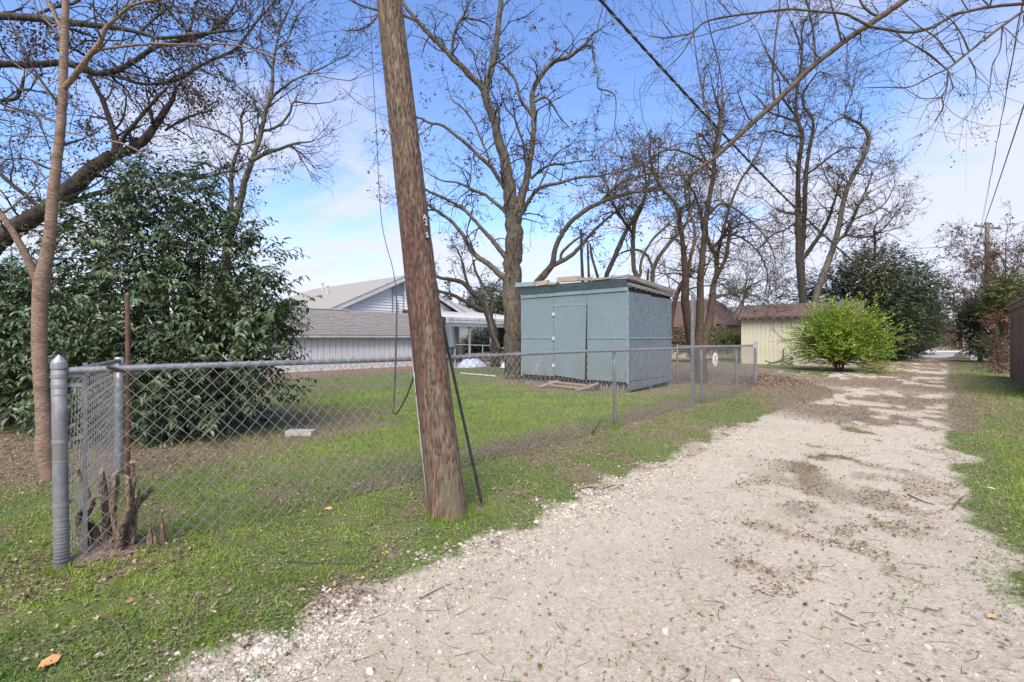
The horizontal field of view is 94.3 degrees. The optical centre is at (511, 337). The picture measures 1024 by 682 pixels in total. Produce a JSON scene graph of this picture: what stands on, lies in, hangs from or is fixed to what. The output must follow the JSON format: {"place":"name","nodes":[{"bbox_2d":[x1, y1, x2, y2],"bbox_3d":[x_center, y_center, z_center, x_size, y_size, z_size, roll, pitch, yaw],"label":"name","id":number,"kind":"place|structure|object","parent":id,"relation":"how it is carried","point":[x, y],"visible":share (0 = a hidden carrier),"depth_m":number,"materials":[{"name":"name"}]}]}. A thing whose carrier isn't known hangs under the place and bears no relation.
{"place":"outdoors","nodes":[
{"label":"outdoors","id":0,"kind":"place"},
{"bbox_2d":[0,342,1023,681],"bbox_3d":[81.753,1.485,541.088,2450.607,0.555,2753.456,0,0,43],"label":"ground","id":1,"kind":"structure","parent":0,"point":[604,606],"depth_m":3.27,"materials":[{"name":"beige gravel"}]},
{"bbox_2d":[1,205,108,296],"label":"bare tree","id":2,"kind":"object","parent":1,"relation":"on","point":[35,249],"visible":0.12,"depth_m":22.04,"materials":[{"name":"brown plant"}]},
{"bbox_2d":[0,237,116,433],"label":"evergreen shrub","id":3,"kind":"object","parent":1,"relation":"on","point":[10,378],"visible":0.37,"depth_m":7.19,"materials":[{"name":"green plant"}]},
{"bbox_2d":[37,556,84,578],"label":"grass tuft","id":4,"kind":"object","parent":1,"relation":"on","point":[47,573],"visible":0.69,"depth_m":2.81,"materials":[{"name":"green plant"}]},
{"bbox_2d":[42,530,168,579],"bbox_3d":[-2.553,1.360,3.029,0.667,0.094,0.638,0,0,43],"label":"grass tuft","id":5,"kind":"object","parent":1,"relation":"on","point":[117,563],"visible":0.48,"depth_m":2.86,"materials":[{"name":"green plant"}]},
{"bbox_2d":[90,616,130,681],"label":"curved stick","id":6,"kind":"object","parent":1,"relation":"on","point":[121,628],"visible":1,"depth_m":2.21,"materials":[{"name":"brown wood"}]},
{"bbox_2d":[70,460,153,567],"bbox_3d":[-2.632,1.143,3.074,0.409,0.681,0.540,0,0,43],"label":"cut stump","id":7,"kind":"object","parent":1,"relation":"on","point":[122,531],"visible":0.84,"depth_m":3.05,"materials":[{"name":"brown wood"}]},
{"bbox_2d":[125,293,130,504],"bbox_3d":[-2.549,0.587,3.151,0.027,1.769,0.030,0,0,43],"label":"rusty rod","id":8,"kind":"object","parent":1,"relation":"on","point":[127,384],"visible":0.75,"depth_m":3.14,"materials":[{"name":"brown metal"}]},
{"bbox_2d":[146,513,166,547],"bbox_3d":[-2.351,1.284,3.141,0.114,0.242,0.106,0,0,43],"label":"rotten stump","id":9,"kind":"object","parent":1,"relation":"on","point":[152,539],"visible":0.66,"depth_m":3.14,"materials":[{"name":"brown wood"}]},
{"bbox_2d":[0,138,322,448],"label":"evergreen shrub","id":10,"kind":"object","parent":1,"relation":"on","point":[167,339],"visible":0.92,"depth_m":6.63,"materials":[{"name":"green plant"}]},
{"bbox_2d":[0,0,340,272],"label":"leaning tree","id":11,"kind":"object","parent":1,"relation":"on","point":[28,220],"visible":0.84,"depth_m":9.31,"materials":[{"name":"brown plant"}]},
{"bbox_2d":[0,0,438,481],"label":"young tree","id":12,"kind":"object","parent":1,"relation":"on","point":[40,273],"visible":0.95,"depth_m":4.71,"materials":[{"name":"beige plant"}]},
{"bbox_2d":[246,655,253,662],"bbox_3d":[-1.180,1.452,2.140,0.030,0.028,0.039,0,0,-21],"label":"rock","id":13,"kind":"object","parent":1,"relation":"on","point":[250,657],"visible":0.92,"depth_m":2.13,"materials":[{"name":"stone"}]},
{"bbox_2d":[256,646,264,653],"bbox_3d":[-1.169,1.450,2.204,0.040,0.026,0.046,0,6,-43],"label":"rock","id":14,"kind":"object","parent":1,"relation":"on","point":[259,649],"visible":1,"depth_m":2.20,"materials":[{"name":"stone"}]},
{"bbox_2d":[152,0,380,383],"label":"bare tree","id":15,"kind":"object","parent":1,"relation":"on","point":[271,94],"visible":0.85,"depth_m":16.04,"materials":[{"name":"grey plant"}]},
{"bbox_2d":[295,662,302,667],"bbox_3d":[-0.943,1.450,2.102,0.032,0.020,0.034,0,0,30],"label":"rock","id":16,"kind":"object","parent":1,"relation":"on","point":[298,664],"visible":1,"depth_m":2.10,"materials":[{"name":"stone"}]},
{"bbox_2d":[285,429,315,436],"bbox_3d":[-3.050,1.385,6.851,0.374,0.105,0.168,0,0,1],"label":"concrete block","id":17,"kind":"object","parent":1,"relation":"on","point":[306,432],"depth_m":6.77,"materials":[{"name":"white concrete"}]},
{"bbox_2d":[221,300,411,374],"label":"garage","id":18,"kind":"structure","parent":1,"relation":"on","point":[340,333],"depth_m":26.64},
{"bbox_2d":[283,561,349,563],"bbox_3d":[-1.226,1.411,2.979,0.426,0.010,0.012,0,0,3],"label":"dark rod","id":19,"kind":"object","parent":1,"relation":"on","point":[314,562],"visible":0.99,"depth_m":2.98,"materials":[{"name":"black metal"}]},
{"bbox_2d":[366,666,374,675],"bbox_3d":[-0.616,1.449,2.063,0.044,0.035,0.035,0,0,32],"label":"rock","id":20,"kind":"object","parent":1,"relation":"on","point":[370,671],"visible":1,"depth_m":2.05,"materials":[{"name":"stone"}]},
{"bbox_2d":[279,275,489,354],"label":"house","id":21,"kind":"structure","parent":1,"relation":"on","point":[377,295],"depth_m":34.66,"materials":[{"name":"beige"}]},
{"bbox_2d":[50,341,757,570],"bbox_3d":[1.148,0.824,8.814,2.489,1.509,14.096,0,0,43],"label":"chain link fence","id":22,"kind":"object","parent":1,"relation":"on","point":[61,373],"visible":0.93,"depth_m":3.76,"materials":[{"name":"metal"}]},
{"bbox_2d":[106,365,137,377],"bbox_3d":[-2.487,0.216,3.035,0.025,0.092,0.173,0,0,30],"label":"broken stick","id":23,"kind":"object","parent":22,"relation":"on","point":[118,369],"visible":1,"depth_m":3.02,"materials":[{"name":"wood"}]},
{"bbox_2d":[713,353,717,365],"bbox_3d":[4.585,0.490,10.714,0.010,0.305,0.305,0,0,43],"label":"warning sign","id":24,"kind":"object","parent":22,"relation":"attached to","point":[715,359],"visible":1,"depth_m":10.71,"materials":[{"name":"white paint"}]},
{"bbox_2d":[376,0,467,521],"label":"utility pole","id":25,"kind":"object","parent":1,"relation":"on","point":[444,485],"visible":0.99,"depth_m":3.94,"materials":[{"name":"brown wood"}]},
{"bbox_2d":[370,0,413,414],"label":"service cable","id":26,"kind":"object","parent":25,"relation":"hanging from","point":[403,402],"visible":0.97,"depth_m":4.33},
{"bbox_2d":[442,319,482,502],"bbox_3d":[-0.434,0.614,4.075,0.409,1.548,0.024,0,0,23],"label":"guy guard","id":27,"kind":"object","parent":25,"relation":"attached to","point":[463,418],"visible":0.94,"depth_m":4.06,"materials":[{"name":"black plastic"}]},
{"bbox_2d":[420,583,451,598],"bbox_3d":[-0.431,1.441,2.708,0.011,0.006,0.228,0,0,44],"label":"fallen stick","id":28,"kind":"object","parent":1,"relation":"on","point":[434,590],"visible":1,"depth_m":2.69,"materials":[{"name":"beige wood"}]},
{"bbox_2d":[416,504,478,525],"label":"grass tuft","id":29,"kind":"object","parent":1,"relation":"on","point":[442,521],"visible":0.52,"depth_m":3.71,"materials":[{"name":"green plant"}]},
{"bbox_2d":[403,309,503,363],"bbox_3d":[-2.957,-0.125,36.466,4.983,3.990,9.460,0,0,43],"label":"carport","id":30,"kind":"object","parent":1,"relation":"on","point":[457,319],"visible":0.48,"depth_m":33.36,"materials":[{"name":"white metal"}]},
{"bbox_2d":[439,276,489,306],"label":"rusty tree","id":31,"kind":"object","parent":1,"relation":"on","point":[449,298],"visible":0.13,"depth_m":51.88,"materials":[{"name":"brown plant"}]},
{"bbox_2d":[435,227,501,366],"bbox_3d":[-3.175,-2.185,25.014,4.316,7.711,4.529,0,0,43],"label":"arching tree","id":32,"kind":"object","parent":1,"relation":"on","point":[482,308],"visible":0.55,"depth_m":24.87,"materials":[{"name":"brown plant"}]},
{"bbox_2d":[457,358,485,367],"bbox_3d":[-2.190,1.357,26.002,1.400,0.494,1.700,0,0,43],"label":"tarp","id":33,"kind":"object","parent":1,"relation":"on","point":[471,363],"visible":0.73,"depth_m":25.48,"materials":[{"name":"white plastic"}]},
{"bbox_2d":[454,344,489,366],"bbox_3d":[-2.160,1.027,28.752,0.060,1.340,4.207,0,0,34],"label":"railing","id":34,"kind":"object","parent":1,"relation":"on","point":[469,349],"visible":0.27,"depth_m":28.20,"materials":[{"name":"plastic"}]},
{"bbox_2d":[460,323,489,354],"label":"yard shrub","id":35,"kind":"object","parent":1,"relation":"on","point":[478,338],"visible":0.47,"depth_m":42.23,"materials":[{"name":"green plant"}]},
{"bbox_2d":[460,372,495,376],"bbox_3d":[-1.289,1.367,17.601,0.060,0.071,2.134,0,0,-41],"label":"pipe","id":36,"kind":"object","parent":1,"relation":"on","point":[479,374],"visible":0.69,"depth_m":17.41,"materials":[{"name":"white plastic"}]},
{"bbox_2d":[459,278,503,351],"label":"bare tree","id":37,"kind":"object","parent":1,"relation":"on","point":[498,301],"visible":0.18,"depth_m":48.79,"materials":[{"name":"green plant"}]},
{"bbox_2d":[463,353,502,362],"bbox_3d":[-1.862,1.331,29.002,1.780,0.769,2.000,0,0,43],"label":"picnic table","id":38,"kind":"object","parent":1,"relation":"on","point":[483,358],"visible":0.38,"depth_m":28.63,"materials":[{"name":"brown wood"}]},
{"bbox_2d":[483,321,504,359],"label":"yard shrub","id":39,"kind":"object","parent":1,"relation":"on","point":[501,331],"visible":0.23,"depth_m":38.42,"materials":[{"name":"green plant"}]},
{"bbox_2d":[288,0,702,378],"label":"pecan tree","id":40,"kind":"object","parent":1,"relation":"on","point":[513,208],"visible":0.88,"depth_m":16.60,"materials":[{"name":"grey plant"}]},
{"bbox_2d":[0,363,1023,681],"bbox_3d":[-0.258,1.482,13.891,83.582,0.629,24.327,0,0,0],"label":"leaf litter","id":41,"kind":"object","parent":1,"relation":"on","point":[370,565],"visible":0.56,"depth_m":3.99,"materials":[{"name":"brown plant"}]},
{"bbox_2d":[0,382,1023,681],"bbox_3d":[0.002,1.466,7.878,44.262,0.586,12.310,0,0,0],"label":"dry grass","id":42,"kind":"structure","parent":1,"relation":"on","point":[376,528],"depth_m":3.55,"materials":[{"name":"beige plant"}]},
{"bbox_2d":[580,228,583,281],"bbox_3d":[2.753,-1.414,18.505,0.189,5.664,0.186,0,0,43],"label":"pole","id":43,"kind":"object","parent":1,"relation":"on","point":[581,257],"visible":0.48,"depth_m":18.46,"materials":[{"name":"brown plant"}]},
{"bbox_2d":[587,243,589,276],"bbox_3d":[3.004,-1.133,18.491,0.194,5.098,0.133,0,0,-16],"label":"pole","id":44,"kind":"object","parent":1,"relation":"on","point":[588,268],"visible":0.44,"depth_m":18.46,"materials":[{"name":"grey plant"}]},
{"bbox_2d":[589,244,598,277],"bbox_3d":[3.301,-1.124,18.492,0.600,5.083,0.148,0,0,-3],"label":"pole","id":45,"kind":"object","parent":1,"relation":"on","point":[594,265],"visible":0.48,"depth_m":18.46,"materials":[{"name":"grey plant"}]},
{"bbox_2d":[515,274,675,392],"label":"shed","id":46,"kind":"structure","parent":1,"relation":"on","point":[623,312],"depth_m":13.16,"materials":[{"name":"blue paint"}]},
{"bbox_2d":[552,305,586,379],"bbox_3d":[1.608,0.135,13.409,1.175,2.050,0.043,0,0,43],"label":"door","id":47,"kind":"structure","parent":46,"relation":"in","point":[569,321],"depth_m":13.37,"materials":[{"name":"blue paint"}]},
{"bbox_2d":[578,485,613,489],"bbox_3d":[0.820,1.433,4.555,0.422,0.022,0.064,0,0,-19],"label":"fallen stick","id":48,"kind":"object","parent":1,"relation":"on","point":[594,487],"visible":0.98,"depth_m":4.55,"materials":[{"name":"wood"}]},
{"bbox_2d":[533,149,720,281],"bbox_3d":[4.157,-2.992,18.906,8.048,9.072,3.822,0,0,-18],"label":"curved tree","id":49,"kind":"object","parent":1,"relation":"on","point":[546,271],"visible":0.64,"depth_m":18.97,"materials":[{"name":"brown plant"}]},
{"bbox_2d":[575,132,680,276],"bbox_3d":[4.731,-3.424,19.283,4.402,9.908,2.236,0,0,-7],"label":"slanting tree","id":50,"kind":"object","parent":1,"relation":"on","point":[616,251],"visible":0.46,"depth_m":19.41,"materials":[{"name":"brown plant"}]},
{"bbox_2d":[579,120,690,277],"bbox_3d":[5.318,-3.998,19.776,5.321,11.036,3.776,0,0,8],"label":"forked tree","id":51,"kind":"object","parent":1,"relation":"on","point":[633,259],"visible":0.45,"depth_m":19.99,"materials":[{"name":"brown plant"}]},
{"bbox_2d":[584,154,706,281],"bbox_3d":[5.683,-3.251,20.563,5.437,9.518,2.527,0,0,3],"label":"bare tree","id":52,"kind":"object","parent":1,"relation":"on","point":[662,251],"visible":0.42,"depth_m":20.51,"materials":[{"name":"brown plant"}]},
{"bbox_2d":[661,627,667,633],"bbox_3d":[0.757,1.452,2.350,0.036,0.028,0.032,0,0,44],"label":"rock","id":53,"kind":"object","parent":1,"relation":"on","point":[664,630],"visible":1,"depth_m":2.34,"materials":[{"name":"stone"}]},
{"bbox_2d":[646,248,718,300],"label":"bare tree","id":54,"kind":"object","parent":1,"relation":"on","point":[671,274],"visible":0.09,"depth_m":44.07,"materials":[{"name":"brown plant"}]},
{"bbox_2d":[691,296,694,402],"bbox_3d":[3.895,0.310,10.234,0.068,2.420,0.068,0,0,43],"label":"square pole","id":55,"kind":"object","parent":1,"relation":"on","point":[693,331],"visible":0.79,"depth_m":10.21,"materials":[{"name":"grey metal"}]},
{"bbox_2d":[672,324,714,356],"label":"dry hedge","id":56,"kind":"object","parent":1,"relation":"on","point":[677,338],"visible":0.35,"depth_m":27.51,"materials":[{"name":"brown plant"}]},
{"bbox_2d":[544,32,853,382],"bbox_3d":[5.647,-4.192,14.115,6.454,11.471,10.723,0,0,43],"label":"vine tree","id":57,"kind":"object","parent":1,"relation":"on","point":[702,332],"visible":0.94,"depth_m":14.75,"materials":[{"name":"brown plant"}]},
{"bbox_2d":[672,299,740,358],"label":"tan house","id":58,"kind":"structure","parent":1,"relation":"on","point":[724,317],"depth_m":34.77,"materials":[{"name":"brown"}]},
{"bbox_2d":[673,325,740,357],"bbox_3d":[12.803,0.232,29.924,7.274,2.168,3.020,0,0,-24],"label":"green hedge","id":59,"kind":"object","parent":1,"relation":"on","point":[731,338],"visible":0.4,"depth_m":29.55,"materials":[{"name":"green plant"}]},
{"bbox_2d":[728,678,739,681],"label":"rock","id":60,"kind":"object","parent":1,"relation":"on","point":[734,680],"visible":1,"depth_m":1.99,"materials":[{"name":"stone"}]},
{"bbox_2d":[706,266,790,327],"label":"bare tree","id":61,"kind":"object","parent":1,"relation":"on","point":[785,298],"visible":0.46,"depth_m":33.66,"materials":[{"name":"brown plant"}]},
{"bbox_2d":[695,374,827,393],"bbox_3d":[7.489,1.290,14.222,3.558,0.365,5.994,0,0,43],"label":"leaf mound","id":62,"kind":"object","parent":1,"relation":"on","point":[771,378],"visible":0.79,"depth_m":13.62,"materials":[{"name":"brown plant"}]},
{"bbox_2d":[724,266,809,304],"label":"bare tree","id":63,"kind":"object","parent":1,"relation":"on","point":[763,291],"visible":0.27,"depth_m":39.98,"materials":[{"name":"brown plant"}]},
{"bbox_2d":[765,348,793,364],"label":"dry vine","id":64,"kind":"object","parent":1,"relation":"on","point":[782,359],"visible":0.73,"depth_m":24.58,"materials":[{"name":"brown plant"}]},
{"bbox_2d":[578,0,1023,232],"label":"overhanging tree","id":65,"kind":"object","parent":1,"relation":"on","point":[865,26],"visible":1,"depth_m":6.60,"materials":[{"name":"brown plant"}]},
{"bbox_2d":[733,300,869,366],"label":"outbuilding","id":66,"kind":"structure","parent":1,"relation":"on","point":[752,331],"depth_m":25.29,"materials":[{"name":"brown"}]},
{"bbox_2d":[717,0,899,302],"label":"tall bare tree","id":67,"kind":"object","parent":1,"relation":"on","point":[798,202],"visible":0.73,"depth_m":28.89,"materials":[{"name":"brown plant"}]},
{"bbox_2d":[769,290,923,374],"bbox_3d":[14.069,-0.210,20.181,5.220,3.555,5.040,0,0,43],"label":"lime bush","id":68,"kind":"object","parent":1,"relation":"on","point":[833,338],"visible":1,"depth_m":19.69,"materials":[{"name":"green plant"}]},
{"bbox_2d":[835,611,867,628],"bbox_3d":[1.734,1.441,2.428,0.011,0.005,0.163,0,0,-21],"label":"fallen stick","id":69,"kind":"object","parent":1,"relation":"on","point":[848,618],"visible":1,"depth_m":2.45,"materials":[{"name":"beige wood"}]},
{"bbox_2d":[787,24,933,301],"bbox_3d":[19.895,-7.634,26.712,8.282,18.339,5.439,0,0,-14],"label":"bent tree","id":70,"kind":"object","parent":1,"relation":"on","point":[836,237],"visible":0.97,"depth_m":26.84,"materials":[{"name":"brown plant"}]},
{"bbox_2d":[776,237,957,360],"bbox_3d":[25.581,-2.357,32.171,12.402,8.991,9.399,0,0,-9],"label":"evergreen tree","id":71,"kind":"object","parent":1,"relation":"on","point":[913,315],"visible":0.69,"depth_m":30.17,"materials":[{"name":"green plant"}]},
{"bbox_2d":[835,241,912,299],"bbox_3d":[22.450,-4.109,29.493,4.403,3.656,3.074,0,0,-5],"label":"vine mound","id":72,"kind":"object","parent":71,"relation":"on","point":[877,275],"visible":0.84,"depth_m":29.36,"materials":[{"name":"green plant"}]},
{"bbox_2d":[873,669,881,674],"bbox_3d":[1.577,1.444,2.050,0.027,0.019,0.036,-4,-15,13],"label":"rock","id":73,"kind":"object","parent":1,"relation":"on","point":[877,671],"visible":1,"depth_m":2.04,"materials":[{"name":"stone"}]},
{"bbox_2d":[866,320,935,361],"bbox_3d":[27.335,0.123,33.944,4.053,3.996,15.084,0,0,45],"label":"hedge","id":74,"kind":"object","parent":1,"relation":"on","point":[904,353],"visible":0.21,"depth_m":30.95,"materials":[{"name":"green plant"}]},
{"bbox_2d":[907,494,934,504],"bbox_3d":[3.688,1.462,4.300,0.036,0.011,0.277,0,0,-2],"label":"fallen stick","id":75,"kind":"object","parent":1,"relation":"on","point":[919,499],"visible":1,"depth_m":4.29,"materials":[{"name":"brown wood"}]},
{"bbox_2d":[881,255,961,354],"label":"evergreen tree","id":76,"kind":"object","parent":1,"relation":"on","point":[937,314],"visible":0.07,"depth_m":38.65,"materials":[{"name":"green plant"}]},
{"bbox_2d":[923,644,931,648],"bbox_3d":[1.947,1.449,2.226,0.027,0.021,0.031,0,0,7],"label":"rock","id":77,"kind":"object","parent":1,"relation":"on","point":[927,646],"visible":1,"depth_m":2.22,"materials":[{"name":"stone"}]},
{"bbox_2d":[931,327,952,347],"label":"alley shrub","id":78,"kind":"object","parent":1,"relation":"on","point":[942,340],"visible":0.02,"depth_m":69.05,"materials":[{"name":"green plant"}]},
{"bbox_2d":[936,323,961,348],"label":"alley shrub","id":79,"kind":"object","parent":1,"relation":"on","point":[953,339],"visible":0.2,"depth_m":61.18,"materials":[{"name":"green plant"}]},
{"bbox_2d":[941,287,969,328],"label":"brown leaf tree","id":80,"kind":"object","parent":1,"relation":"on","point":[954,306],"visible":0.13,"depth_m":54.76,"materials":[{"name":"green plant"}]},
{"bbox_2d":[952,495,964,509],"bbox_3d":[3.953,1.456,4.206,0.531,0.017,0.020,0,0,-38],"label":"fallen stick","id":81,"kind":"object","parent":1,"relation":"on","point":[955,505],"visible":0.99,"depth_m":4.16,"materials":[{"name":"wood"}]},
{"bbox_2d":[931,248,1002,320],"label":"brown leaf tree","id":82,"kind":"object","parent":1,"relation":"on","point":[967,292],"visible":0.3,"depth_m":35.90,"materials":[{"name":"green plant"}]},
{"bbox_2d":[965,333,970,357],"bbox_3d":[32.642,0.512,34.002,0.340,2.025,0.340,0,0,43],"label":"white post","id":83,"kind":"object","parent":1,"relation":"on","point":[967,356],"depth_m":33.93,"materials":[{"name":"plastic"}]},
{"bbox_2d":[918,223,1023,306],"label":"brown leaf tree","id":84,"kind":"object","parent":1,"relation":"on","point":[992,252],"visible":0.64,"depth_m":25.16,"materials":[{"name":"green plant"}]},
{"bbox_2d":[940,283,1012,362],"bbox_3d":[29.208,-0.628,29.407,4.204,4.974,9.570,0,0,43],"label":"green shrub","id":85,"kind":"object","parent":1,"relation":"on","point":[964,317],"visible":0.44,"depth_m":27.63,"materials":[{"name":"green plant"}]},
{"bbox_2d":[929,198,1023,358],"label":"brown leaf tree","id":86,"kind":"object","parent":1,"relation":"on","point":[962,234],"visible":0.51,"depth_m":29.75,"materials":[{"name":"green plant"}]},
{"bbox_2d":[969,334,991,359],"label":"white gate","id":87,"kind":"structure","parent":1,"relation":"on","point":[973,354],"depth_m":30.98,"materials":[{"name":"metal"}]},
{"bbox_2d":[974,222,1001,292],"bbox_3d":[31.094,-2.954,31.044,2.702,9.152,0.390,0,0,-16],"label":"utility pole","id":88,"kind":"object","parent":1,"relation":"on","point":[986,225],"visible":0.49,"depth_m":30.93,"materials":[{"name":"brown wood"}]},
{"bbox_2d":[967,104,1023,265],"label":"overhead cable","id":89,"kind":"object","parent":88,"relation":"attached to","point":[1003,168],"visible":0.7,"depth_m":13.21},
{"bbox_2d":[979,7,1022,232],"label":"overhead wire","id":90,"kind":"object","parent":88,"relation":"attached to","point":[1004,101],"visible":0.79,"depth_m":11.08,"materials":[{"name":"grey metal"}]},
{"bbox_2d":[982,6,1022,222],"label":"overhead cable","id":91,"kind":"object","parent":88,"relation":"attached to","point":[1006,93],"visible":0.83,"depth_m":11.61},
{"bbox_2d":[970,304,1009,369],"bbox_3d":[21.239,0.024,20.761,1.836,2.930,2.226,0,0,43],"label":"rust shrub","id":92,"kind":"object","parent":1,"relation":"on","point":[998,322],"visible":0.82,"depth_m":20.46,"materials":[{"name":"brown plant"}]},
{"bbox_2d":[970,334,1009,373],"bbox_3d":[20.222,0.862,19.530,2.002,2.043,2.676,0,0,66],"label":"rust shrub","id":93,"kind":"object","parent":1,"relation":"on","point":[999,358],"visible":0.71,"depth_m":19.46,"materials":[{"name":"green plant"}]},
{"bbox_2d":[970,316,1009,367],"bbox_3d":[22.658,0.343,21.971,2.276,3.108,2.494,0,0,26],"label":"grey thicket","id":94,"kind":"object","parent":1,"relation":"on","point":[989,341],"visible":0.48,"depth_m":22.23,"materials":[{"name":"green plant"}]},
{"bbox_2d":[969,265,1023,351],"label":"green shrub","id":95,"kind":"object","parent":1,"relation":"on","point":[999,293],"visible":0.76,"depth_m":23.37,"materials":[{"name":"green plant"}]},
{"bbox_2d":[1006,296,1023,385],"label":"board fence","id":96,"kind":"object","parent":1,"relation":"on","point":[1016,308],"visible":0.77,"depth_m":15.09,"materials":[{"name":"brown wood"}]},
{"bbox_2d":[0,371,1023,681],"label":"grass","id":97,"kind":"structure","parent":0,"point":[408,447],"depth_m":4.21,"materials":[{"name":"green plant"}]},
{"bbox_2d":[0,373,1023,681],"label":"fallen leaves","id":98,"kind":"object","parent":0,"point":[572,571],"depth_m":2.52,"materials":[{"name":"brown plant"}]},
{"bbox_2d":[0,0,1023,333],"label":"sky","id":99,"kind":"structure","parent":0,"point":[342,236],"materials":[{"name":"blue"}]},
{"bbox_2d":[599,0,856,263],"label":"overhead cable","id":100,"kind":"object","parent":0,"point":[677,85],"visible":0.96,"depth_m":9.45,"materials":[{"name":"black rubber"}]},
{"bbox_2d":[603,0,854,263],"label":"support wire","id":101,"kind":"object","parent":100,"relation":"attached to","point":[715,123],"visible":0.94,"depth_m":9.62,"materials":[{"name":"black metal"}]},
{"bbox_2d":[728,307,740,312],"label":"white house","id":102,"kind":"structure","parent":0,"point":[734,309],"depth_m":49.92,"materials":[{"name":"grey"}]},
{"bbox_2d":[906,351,962,356],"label":"concrete road","id":103,"kind":"structure","parent":0,"point":[945,353],"depth_m":41.25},
{"bbox_2d":[965,2,969,187],"bbox_3d":[29.137,-10.493,30.502,0.006,7.045,59.359,0,0,44],"label":"overhead wire","id":104,"kind":"object","parent":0,"point":[967,95],"visible":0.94,"depth_m":15.64,"materials":[{"name":"grey metal"}]}
]}

